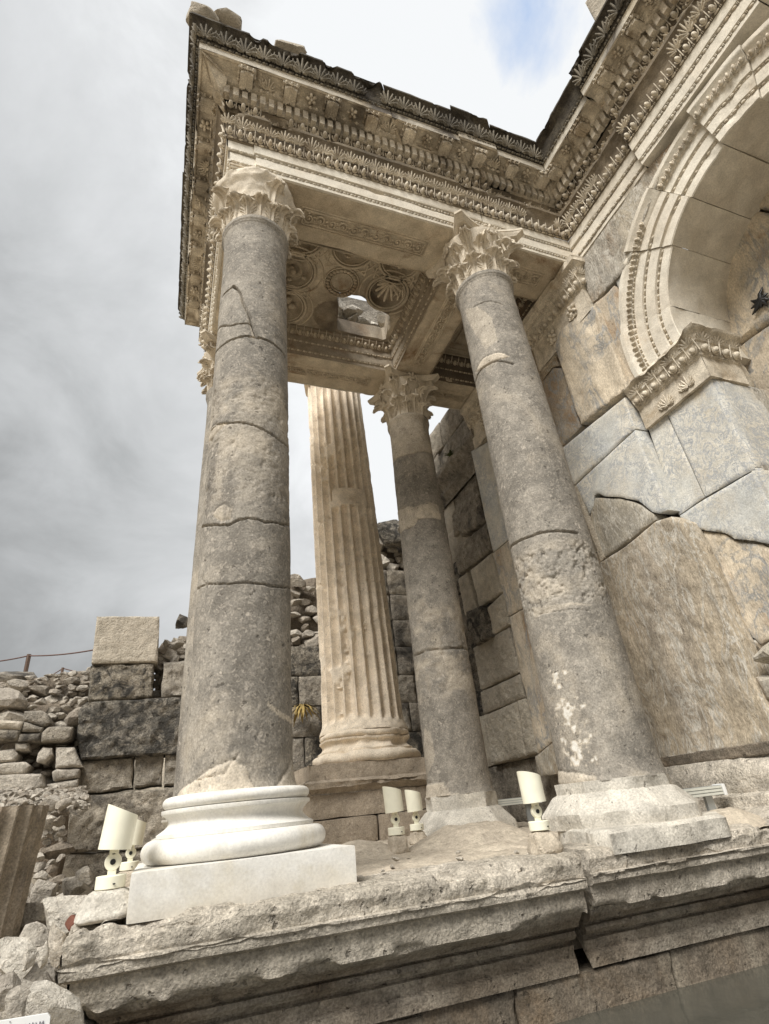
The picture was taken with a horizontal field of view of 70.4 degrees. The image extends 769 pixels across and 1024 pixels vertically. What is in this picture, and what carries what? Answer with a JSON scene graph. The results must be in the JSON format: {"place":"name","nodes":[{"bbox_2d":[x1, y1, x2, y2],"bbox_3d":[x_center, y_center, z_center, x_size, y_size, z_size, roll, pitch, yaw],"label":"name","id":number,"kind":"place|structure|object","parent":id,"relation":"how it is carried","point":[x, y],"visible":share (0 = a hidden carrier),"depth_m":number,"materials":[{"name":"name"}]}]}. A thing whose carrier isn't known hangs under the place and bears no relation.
{"place":"outdoors","nodes":[
{"label":"outdoors","id":0,"kind":"place"},
{"bbox_2d":[42,838,51,845],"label":"rubble stone","id":1,"kind":"object","parent":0,"point":[47,842],"visible":0.98,"depth_m":4.81,"materials":[{"name":"stone"}]},
{"bbox_2d":[31,758,164,894],"bbox_3d":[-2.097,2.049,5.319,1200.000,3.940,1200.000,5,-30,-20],"label":"ground","id":2,"kind":"structure","parent":0,"point":[68,872],"depth_m":6.03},
{"bbox_2d":[0,671,37,682],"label":"boulder","id":3,"kind":"object","parent":2,"relation":"on","point":[5,676],"visible":0.39,"depth_m":8.74,"materials":[{"name":"stone"}]},
{"bbox_2d":[0,1013,50,1023],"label":"sign","id":4,"kind":"object","parent":2,"relation":"on","point":[43,1018],"visible":1,"depth_m":1.29,"materials":[{"name":"white"}]},
{"bbox_2d":[33,862,45,873],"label":"rubble stone","id":5,"kind":"object","parent":2,"relation":"on","point":[39,866],"visible":0.55,"depth_m":4.65,"materials":[{"name":"stone"}]},
{"bbox_2d":[37,852,44,859],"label":"rubble stone","id":6,"kind":"object","parent":5,"relation":"on","point":[40,856],"visible":0.76,"depth_m":4.68,"materials":[{"name":"stone"}]},
{"bbox_2d":[42,841,75,859],"bbox_3d":[-2.867,2.979,4.805,0.264,0.142,0.177,5,-30,-20],"label":"rubble stone","id":7,"kind":"object","parent":5,"relation":"on","point":[55,851],"visible":0.89,"depth_m":4.76,"materials":[{"name":"stone"}]},
{"bbox_2d":[52,832,58,840],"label":"rubble stone","id":8,"kind":"object","parent":7,"relation":"on","point":[55,837],"visible":0.61,"depth_m":4.85,"materials":[{"name":"stone"}]},
{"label":"rubble stone","id":9,"kind":"object","parent":8,"relation":"on","visible":0},
{"bbox_2d":[44,814,56,831],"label":"rubble stone","id":10,"kind":"object","parent":9,"relation":"on","point":[50,819],"visible":0.46,"depth_m":4.83,"materials":[{"name":"stone"}]},
{"bbox_2d":[57,808,69,815],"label":"rubble stone","id":11,"kind":"object","parent":10,"relation":"on","point":[65,812],"visible":0.8,"depth_m":4.91,"materials":[{"name":"stone"}]},
{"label":"rubble stone","id":12,"kind":"object","parent":10,"relation":"on","visible":0},
{"bbox_2d":[39,795,59,810],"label":"rubble stone","id":13,"kind":"object","parent":12,"relation":"on","point":[51,801],"visible":0.59,"depth_m":4.92,"materials":[{"name":"stone"}]},
{"bbox_2d":[56,829,67,837],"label":"rubble stone","id":14,"kind":"object","parent":7,"relation":"on","point":[61,833],"visible":1,"depth_m":4.80,"materials":[{"name":"stone"}]},
{"bbox_2d":[52,815,64,826],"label":"rubble stone","id":15,"kind":"object","parent":14,"relation":"on","point":[59,821],"visible":1,"depth_m":4.78,"materials":[{"name":"stone"}]},
{"bbox_2d":[55,798,71,810],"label":"rubble stone","id":16,"kind":"object","parent":15,"relation":"on","point":[62,804],"visible":1,"depth_m":4.85,"materials":[{"name":"stone"}]},
{"bbox_2d":[33,870,48,879],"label":"rubble stone","id":17,"kind":"object","parent":2,"relation":"on","point":[42,874],"visible":0.94,"depth_m":4.58,"materials":[{"name":"stone"}]},
{"bbox_2d":[0,688,87,852],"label":"rubble wall","id":18,"kind":"structure","parent":2,"relation":"on","point":[15,704],"depth_m":6.73,"materials":[{"name":"stone"}]},
{"bbox_2d":[0,729,23,743],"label":"wall stone","id":19,"kind":"object","parent":18,"relation":"on","point":[9,736],"visible":0.88,"depth_m":6.33,"materials":[{"name":"stone"}]},
{"bbox_2d":[0,720,23,729],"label":"wall stone","id":20,"kind":"object","parent":19,"relation":"on","point":[13,725],"visible":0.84,"depth_m":6.37,"materials":[{"name":"stone"}]},
{"bbox_2d":[0,774,46,790],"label":"wall stone","id":21,"kind":"object","parent":18,"relation":"attached to","point":[23,781],"visible":0.6,"depth_m":6.15,"materials":[{"name":"stone"}]},
{"bbox_2d":[0,762,33,774],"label":"wall stone","id":22,"kind":"object","parent":21,"relation":"on","point":[16,768],"visible":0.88,"depth_m":6.22,"materials":[{"name":"stone"}]},
{"bbox_2d":[0,749,22,763],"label":"wall stone","id":23,"kind":"object","parent":22,"relation":"on","point":[10,756],"visible":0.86,"depth_m":6.28,"materials":[{"name":"stone"}]},
{"bbox_2d":[15,742,32,752],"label":"wall stone","id":24,"kind":"object","parent":23,"relation":"on","point":[23,747],"visible":0.97,"depth_m":6.36,"materials":[{"name":"stone"}]},
{"bbox_2d":[18,733,43,744],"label":"wall stone","id":25,"kind":"object","parent":18,"relation":"attached to","point":[31,738],"visible":0.88,"depth_m":6.39,"materials":[{"name":"stone"}]},
{"bbox_2d":[22,722,44,733],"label":"wall stone","id":26,"kind":"object","parent":25,"relation":"on","point":[28,728],"visible":0.88,"depth_m":6.45,"materials":[{"name":"stone"}]},
{"bbox_2d":[23,711,53,729],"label":"wall stone","id":27,"kind":"object","parent":26,"relation":"on","point":[43,719],"visible":0.84,"depth_m":6.52,"materials":[{"name":"stone"}]},
{"bbox_2d":[36,747,55,765],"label":"wall stone","id":28,"kind":"object","parent":18,"relation":"attached to","point":[46,756],"visible":0.99,"depth_m":6.39,"materials":[{"name":"stone"}]},
{"bbox_2d":[41,727,75,744],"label":"wall stone","id":29,"kind":"object","parent":18,"relation":"attached to","point":[57,735],"visible":1,"depth_m":6.50,"materials":[{"name":"stone"}]},
{"bbox_2d":[47,779,79,788],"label":"wall stone","id":30,"kind":"object","parent":18,"relation":"attached to","point":[70,783],"visible":0.51,"depth_m":6.32,"materials":[{"name":"stone"}]},
{"bbox_2d":[52,769,80,782],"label":"wall stone","id":31,"kind":"object","parent":30,"relation":"on","point":[60,775],"visible":0.91,"depth_m":6.36,"materials":[{"name":"stone"}]},
{"bbox_2d":[55,747,83,768],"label":"wall stone","id":32,"kind":"object","parent":31,"relation":"on","point":[67,757],"visible":0.91,"depth_m":6.44,"materials":[{"name":"stone"}]},
{"bbox_2d":[0,667,89,701],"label":"rubble wall","id":33,"kind":"structure","parent":2,"relation":"on","point":[69,686],"depth_m":8.24,"materials":[{"name":"stone"}]},
{"bbox_2d":[0,649,92,673],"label":"rope fence","id":34,"kind":"object","parent":2,"relation":"on","point":[27,662],"visible":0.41,"depth_m":9.39,"materials":[{"name":"brown metal"}]},
{"bbox_2d":[36,813,68,876],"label":"earth bank","id":35,"kind":"structure","parent":2,"relation":"on","point":[59,870],"depth_m":4.95,"materials":[{"name":"soil"}]},
{"bbox_2d":[0,784,90,809],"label":"gravel","id":36,"kind":"structure","parent":35,"relation":"on","point":[79,796],"depth_m":5.44,"materials":[{"name":"gravel"}]},
{"bbox_2d":[49,874,65,884],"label":"rubble stone","id":37,"kind":"object","parent":2,"relation":"on","point":[58,879],"visible":0.68,"depth_m":4.59,"materials":[{"name":"stone"}]},
{"bbox_2d":[46,865,58,873],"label":"rubble stone","id":38,"kind":"object","parent":37,"relation":"on","point":[51,869],"visible":1,"depth_m":4.61,"materials":[{"name":"stone"}]},
{"bbox_2d":[64,616,183,889],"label":"ashlar pier","id":39,"kind":"structure","parent":2,"relation":"on","point":[126,720],"depth_m":6.83,"materials":[{"name":"stone"}]},
{"bbox_2d":[153,636,185,697],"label":"rubble wall","id":40,"kind":"structure","parent":39,"relation":"on","point":[173,650],"depth_m":7.88,"materials":[{"name":"stone"}]},
{"bbox_2d":[175,614,187,628],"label":"broken stone","id":41,"kind":"object","parent":40,"relation":"on","point":[181,621],"visible":0.77,"depth_m":8.15,"materials":[{"name":"stone"}]},
{"bbox_2d":[54,819,768,1023],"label":"podium","id":42,"kind":"object","parent":2,"relation":"on","point":[570,931],"visible":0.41,"depth_m":2.21,"materials":[{"name":"stone"}]},
{"bbox_2d":[48,922,66,967],"bbox_3d":[-1.185,1.566,1.978,0.069,0.137,0.053,5,-30,-20],"label":"boulder","id":43,"kind":"object","parent":42,"relation":"on","point":[57,937],"visible":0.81,"depth_m":1.96,"materials":[{"name":"stone"}]},
{"bbox_2d":[42,895,86,935],"bbox_3d":[-1.516,1.951,2.648,0.253,0.170,0.169,-6,-29,1],"label":"boulder","id":44,"kind":"object","parent":42,"relation":"on","point":[59,910],"visible":0.52,"depth_m":2.60,"materials":[{"name":"stone"}]},
{"bbox_2d":[65,914,75,931],"bbox_3d":[-1.234,1.673,2.200,0.092,0.085,0.093,18,-37,-37],"label":"brick fragment","id":45,"kind":"object","parent":42,"relation":"on","point":[69,923],"visible":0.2,"depth_m":2.18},
{"bbox_2d":[74,887,128,925],"bbox_3d":[-1.030,1.456,2.023,0.194,0.098,0.206,5,-30,-20],"label":"stone block","id":46,"kind":"object","parent":42,"relation":"on","point":[97,907],"visible":0.81,"depth_m":1.95,"materials":[{"name":"stone"}]},
{"bbox_2d":[94,804,137,890],"bbox_3d":[-1.038,1.288,2.114,0.130,0.285,0.119,5,-30,-20],"label":"floodlight","id":47,"kind":"object","parent":46,"relation":"on","point":[118,830],"visible":1,"depth_m":2.08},
{"bbox_2d":[119,870,133,886],"bbox_3d":[-1.490,2.138,3.176,0.167,0.091,0.157,5,-30,-20],"label":"lamp pad","id":48,"kind":"object","parent":42,"relation":"on","point":[128,876],"visible":0.12,"depth_m":3.13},
{"bbox_2d":[119,819,146,870],"bbox_3d":[-1.505,1.974,3.266,0.130,0.285,0.119,5,-30,-20],"label":"floodlight","id":49,"kind":"object","parent":48,"relation":"on","point":[130,854],"visible":0.77,"depth_m":3.23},
{"bbox_2d":[151,329,216,840],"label":"column","id":50,"kind":"structure","parent":42,"relation":"on","point":[205,374],"depth_m":4.97,"materials":[{"name":"stone"}]},
{"bbox_2d":[126,166,356,923],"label":"column","id":51,"kind":"structure","parent":42,"relation":"on","point":[242,828],"depth_m":2.75,"materials":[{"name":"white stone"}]},
{"bbox_2d":[178,12,571,409],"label":"portico entablature","id":52,"kind":"structure","parent":51,"relation":"on","point":[370,170],"depth_m":5.33,"materials":[{"name":"beige stone"}]},
{"bbox_2d":[186,1,218,25],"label":"broken stone","id":53,"kind":"object","parent":52,"relation":"on","point":[203,10],"visible":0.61,"depth_m":4.90,"materials":[{"name":"stone"}]},
{"bbox_2d":[214,7,241,29],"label":"broken stone","id":54,"kind":"object","parent":52,"relation":"on","point":[228,17],"visible":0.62,"depth_m":5.05,"materials":[{"name":"stone"}]},
{"bbox_2d":[274,39,306,53],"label":"broken stone","id":55,"kind":"object","parent":52,"relation":"on","point":[295,48],"visible":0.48,"depth_m":5.24,"materials":[{"name":"stone"}]},
{"bbox_2d":[338,300,345,316],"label":"broken stone","id":56,"kind":"object","parent":52,"relation":"on","point":[342,305],"visible":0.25,"depth_m":6.96,"materials":[{"name":"stone"}]},
{"bbox_2d":[347,312,357,321],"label":"broken stone","id":57,"kind":"object","parent":52,"relation":"on","point":[352,317],"visible":0.89,"depth_m":6.97,"materials":[{"name":"stone"}]},
{"bbox_2d":[343,305,363,316],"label":"broken stone","id":58,"kind":"object","parent":57,"relation":"on","point":[348,310],"visible":0.91,"depth_m":6.95,"materials":[{"name":"stone"}]},
{"bbox_2d":[360,316,370,324],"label":"broken stone","id":59,"kind":"object","parent":52,"relation":"on","point":[363,320],"visible":0.24,"depth_m":7.13,"materials":[{"name":"stone"}]},
{"bbox_2d":[376,311,385,327],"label":"broken stone","id":60,"kind":"object","parent":52,"relation":"on","point":[381,316],"visible":0.51,"depth_m":7.02,"materials":[{"name":"stone"}]},
{"bbox_2d":[286,241,516,358],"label":"coffered ceiling","id":61,"kind":"structure","parent":52,"relation":"on","point":[320,281],"depth_m":6.19,"materials":[{"name":"brown stone"}]},
{"bbox_2d":[291,570,423,796],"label":"back wall","id":62,"kind":"structure","parent":42,"relation":"on","point":[306,678],"depth_m":8.24,"materials":[{"name":"stone"}]},
{"bbox_2d":[291,574,318,646],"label":"rubble wall","id":63,"kind":"structure","parent":62,"relation":"on","point":[304,623],"depth_m":9.01,"materials":[{"name":"stone"}]},
{"bbox_2d":[292,702,321,726],"bbox_3d":[-1.102,2.796,7.560,0.453,0.313,0.560,-4,-29,-4],"label":"dry fern","id":64,"kind":"object","parent":62,"relation":"attached to","point":[300,709],"visible":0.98,"depth_m":7.64,"materials":[{"name":"yellow plant"}]},
{"bbox_2d":[379,538,403,570],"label":"rubble wall","id":65,"kind":"structure","parent":62,"relation":"on","point":[392,558],"depth_m":10.02,"materials":[{"name":"stone"}]},
{"bbox_2d":[377,519,400,546],"bbox_3d":[0.085,0.400,10.075,0.617,0.577,0.426,5,-30,-20],"label":"boulder","id":66,"kind":"object","parent":65,"relation":"on","point":[389,534],"visible":0.69,"depth_m":9.90,"materials":[{"name":"stone"}]},
{"bbox_2d":[342,840,408,863],"bbox_3d":[-0.181,2.262,3.643,0.920,0.119,1.150,5,-30,-20],"label":"mortar mound","id":67,"kind":"object","parent":42,"relation":"on","point":[367,849],"visible":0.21,"depth_m":3.47,"materials":[{"name":"concrete"}]},
{"bbox_2d":[388,835,410,853],"bbox_3d":[0.089,2.146,3.515,0.130,0.114,0.138,5,-30,-20],"label":"lamp pad","id":68,"kind":"object","parent":42,"relation":"on","point":[397,844],"visible":0.83,"depth_m":3.47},
{"bbox_2d":[382,786,404,835],"bbox_3d":[0.062,1.971,3.607,0.131,0.288,0.123,5,-30,-20],"label":"floodlight","id":69,"kind":"object","parent":68,"relation":"on","point":[393,801],"visible":1,"depth_m":3.58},
{"bbox_2d":[408,830,426,844],"bbox_3d":[0.262,2.552,4.275,0.138,0.096,0.135,5,-30,-20],"label":"lamp pad","id":70,"kind":"object","parent":42,"relation":"on","point":[415,836],"visible":0.69,"depth_m":4.24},
{"bbox_2d":[404,790,423,830],"bbox_3d":[0.241,2.380,4.364,0.133,0.291,0.125,5,-30,-20],"label":"floodlight","id":71,"kind":"object","parent":70,"relation":"on","point":[413,802],"visible":1,"depth_m":4.33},
{"bbox_2d":[368,364,517,836],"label":"column","id":72,"kind":"structure","parent":42,"relation":"on","point":[459,789],"depth_m":5.40,"materials":[{"name":"stone"}]},
{"bbox_2d":[409,820,557,852],"bbox_3d":[0.604,2.192,3.700,1.426,0.153,1.265,5,-30,-20],"label":"mortar mound","id":73,"kind":"object","parent":42,"relation":"on","point":[468,835],"visible":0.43,"depth_m":3.50,"materials":[{"name":"concrete"}]},
{"bbox_2d":[469,840,527,851],"bbox_3d":[0.669,1.931,3.142,0.805,0.068,0.644,5,-30,-20],"label":"mortar mound","id":74,"kind":"object","parent":42,"relation":"on","point":[500,845],"visible":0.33,"depth_m":3.06,"materials":[{"name":"concrete"}]},
{"bbox_2d":[498,797,540,821],"bbox_3d":[1.196,2.748,4.978,0.565,0.255,0.081,5,-30,-20],"label":"linear light","id":75,"kind":"object","parent":42,"relation":"on","point":[510,801],"visible":0.3,"depth_m":4.99,"materials":[{"name":"metal"}]},
{"bbox_2d":[527,830,563,854],"bbox_3d":[0.764,1.581,2.606,0.144,0.104,0.141,5,-30,-20],"label":"lamp pad","id":76,"kind":"object","parent":42,"relation":"on","point":[544,842],"visible":0.84,"depth_m":2.56,"materials":[{"name":"concrete"}]},
{"bbox_2d":[517,771,549,830],"bbox_3d":[0.737,1.421,2.694,0.117,0.263,0.112,5,-30,-20],"label":"floodlight","id":77,"kind":"object","parent":76,"relation":"on","point":[531,788],"visible":1,"depth_m":2.67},
{"bbox_2d":[426,209,731,854],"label":"column","id":78,"kind":"structure","parent":42,"relation":"on","point":[617,791],"depth_m":3.50,"materials":[{"name":"stone"}]},
{"bbox_2d":[397,142,768,821],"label":"arch wall","id":79,"kind":"structure","parent":42,"relation":"on","point":[675,506],"depth_m":4.59,"materials":[{"name":"beige stone"}]},
{"bbox_2d":[536,0,768,256],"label":"wall entablature","id":80,"kind":"structure","parent":79,"relation":"on","point":[641,72],"depth_m":4.92,"materials":[{"name":"beige stone"}]},
{"bbox_2d":[585,0,605,20],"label":"stone block","id":81,"kind":"structure","parent":80,"relation":"on","point":[594,7],"depth_m":5.20,"materials":[{"name":"stone"}]},
{"bbox_2d":[619,18,768,429],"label":"niche arch","id":82,"kind":"structure","parent":79,"relation":"on","point":[712,173],"depth_m":4.61,"materials":[{"name":"beige stone"}]},
{"bbox_2d":[673,191,768,389],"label":"niche wall","id":83,"kind":"structure","parent":79,"relation":"attached to","point":[747,298],"depth_m":4.67,"materials":[{"name":"beige stone"}]},
{"bbox_2d":[683,784,727,811],"bbox_3d":[1.869,1.814,3.355,0.634,0.211,0.081,5,-30,-20],"label":"linear light","id":84,"kind":"object","parent":42,"relation":"on","point":[706,793],"visible":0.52,"depth_m":3.41,"materials":[{"name":"metal"}]},
{"bbox_2d":[708,807,768,827],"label":"mortar mound","id":85,"kind":"object","parent":42,"relation":"on","point":[732,815],"visible":0.33,"depth_m":3.07,"materials":[{"name":"concrete"}]},
{"bbox_2d":[0,0,684,689],"label":"sky","id":86,"kind":"structure","parent":0,"point":[103,406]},
{"bbox_2d":[294,384,426,844],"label":"fluted column","id":87,"kind":"structure","parent":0,"point":[364,736],"depth_m":6.44,"materials":[{"name":"stone"}]},
{"bbox_2d":[556,964,768,1023],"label":"water","id":88,"kind":"structure","parent":0,"point":[741,997],"depth_m":2.30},
{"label":"ground slope","id":89,"kind":"structure","parent":0,"visible":0},
{"bbox_2d":[0,936,13,955],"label":"boulder","id":90,"kind":"object","parent":89,"relation":"on","point":[5,942],"visible":0.2,"depth_m":2.30,"materials":[{"name":"stone"}]},
{"bbox_2d":[0,971,20,1010],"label":"boulder","id":91,"kind":"object","parent":89,"relation":"on","point":[10,980],"visible":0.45,"depth_m":1.56,"materials":[{"name":"stone"}]},
{"bbox_2d":[0,937,34,978],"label":"boulder","id":92,"kind":"object","parent":89,"relation":"on","point":[12,954],"visible":0.59,"depth_m":1.97,"materials":[{"name":"stone"}]},
{"bbox_2d":[5,985,30,1018],"bbox_3d":[-1.009,1.361,1.493,0.063,0.101,0.027,5,-30,-20],"label":"boulder","id":93,"kind":"object","parent":89,"relation":"on","point":[15,1000],"visible":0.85,"depth_m":1.49,"materials":[{"name":"stone"}]},
{"bbox_2d":[0,805,48,938],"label":"column fragment","id":94,"kind":"object","parent":89,"relation":"on","point":[21,829],"depth_m":2.86,"materials":[{"name":"brown stone"}]},
{"bbox_2d":[20,978,32,987],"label":"boulder","id":95,"kind":"object","parent":89,"relation":"on","point":[26,983],"visible":0.16,"depth_m":1.65,"materials":[{"name":"stone"}]},
{"bbox_2d":[22,942,36,971],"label":"boulder","id":96,"kind":"object","parent":89,"relation":"on","point":[29,955],"visible":1,"depth_m":1.82,"materials":[{"name":"stone"}]},
{"bbox_2d":[19,921,49,946],"bbox_3d":[-1.467,1.775,2.291,0.125,0.088,0.122,5,-30,-20],"label":"boulder","id":97,"kind":"object","parent":89,"relation":"on","point":[36,933],"visible":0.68,"depth_m":2.27,"materials":[{"name":"stone"}]},
{"bbox_2d":[35,946,42,961],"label":"rubble stone","id":98,"kind":"object","parent":89,"relation":"on","point":[39,949],"visible":0.08,"depth_m":2.64,"materials":[{"name":"stone"}]},
{"bbox_2d":[24,960,55,981],"bbox_3d":[-1.528,2.012,2.350,0.155,0.118,0.134,-14,-30,15],"label":"rubble stone","id":99,"kind":"object","parent":89,"relation":"on","point":[36,973],"visible":0.15,"depth_m":2.33,"materials":[{"name":"stone"}]},
{"bbox_2d":[37,940,48,968],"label":"boulder","id":100,"kind":"object","parent":89,"relation":"on","point":[43,959],"visible":1,"depth_m":1.84,"materials":[{"name":"stone"}]},
{"bbox_2d":[38,970,52,981],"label":"rubble stone","id":101,"kind":"object","parent":89,"relation":"on","point":[45,976],"visible":0.25,"depth_m":2.29,"materials":[{"name":"stone"}]},
{"bbox_2d":[44,967,60,985],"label":"rubble stone","id":102,"kind":"object","parent":89,"relation":"on","point":[51,972],"visible":0.18,"depth_m":2.32,"materials":[{"name":"stone"}]},
{"bbox_2d":[24,980,84,1023],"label":"boulder","id":103,"kind":"object","parent":89,"relation":"on","point":[58,1004],"visible":0.81,"depth_m":1.52,"materials":[{"name":"stone"}]},
{"bbox_2d":[75,866,93,884],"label":"boulder","id":104,"kind":"object","parent":89,"relation":"on","point":[84,874],"visible":1,"depth_m":3.18,"materials":[{"name":"stone"}]},
{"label":"rubble stone","id":105,"kind":"object","parent":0,"visible":0},
{"bbox_2d":[62,876,85,895],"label":"boulder","id":106,"kind":"object","parent":105,"relation":"on","point":[73,885],"visible":0.66,"depth_m":3.28,"materials":[{"name":"stone"}]},
{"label":"rubble stone","id":107,"kind":"object","parent":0,"visible":0},
{"bbox_2d":[21,902,45,925],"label":"boulder","id":108,"kind":"object","parent":107,"relation":"on","point":[34,912],"visible":0.45,"depth_m":2.94,"materials":[{"name":"stone"}]},
{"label":"rubble stone","id":109,"kind":"object","parent":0,"visible":0},
{"bbox_2d":[30,879,58,902],"bbox_3d":[-2.120,2.387,3.388,0.152,0.189,0.103,5,-30,-20],"label":"boulder","id":110,"kind":"object","parent":109,"relation":"on","point":[41,889],"visible":0.68,"depth_m":3.37,"materials":[{"name":"stone"}]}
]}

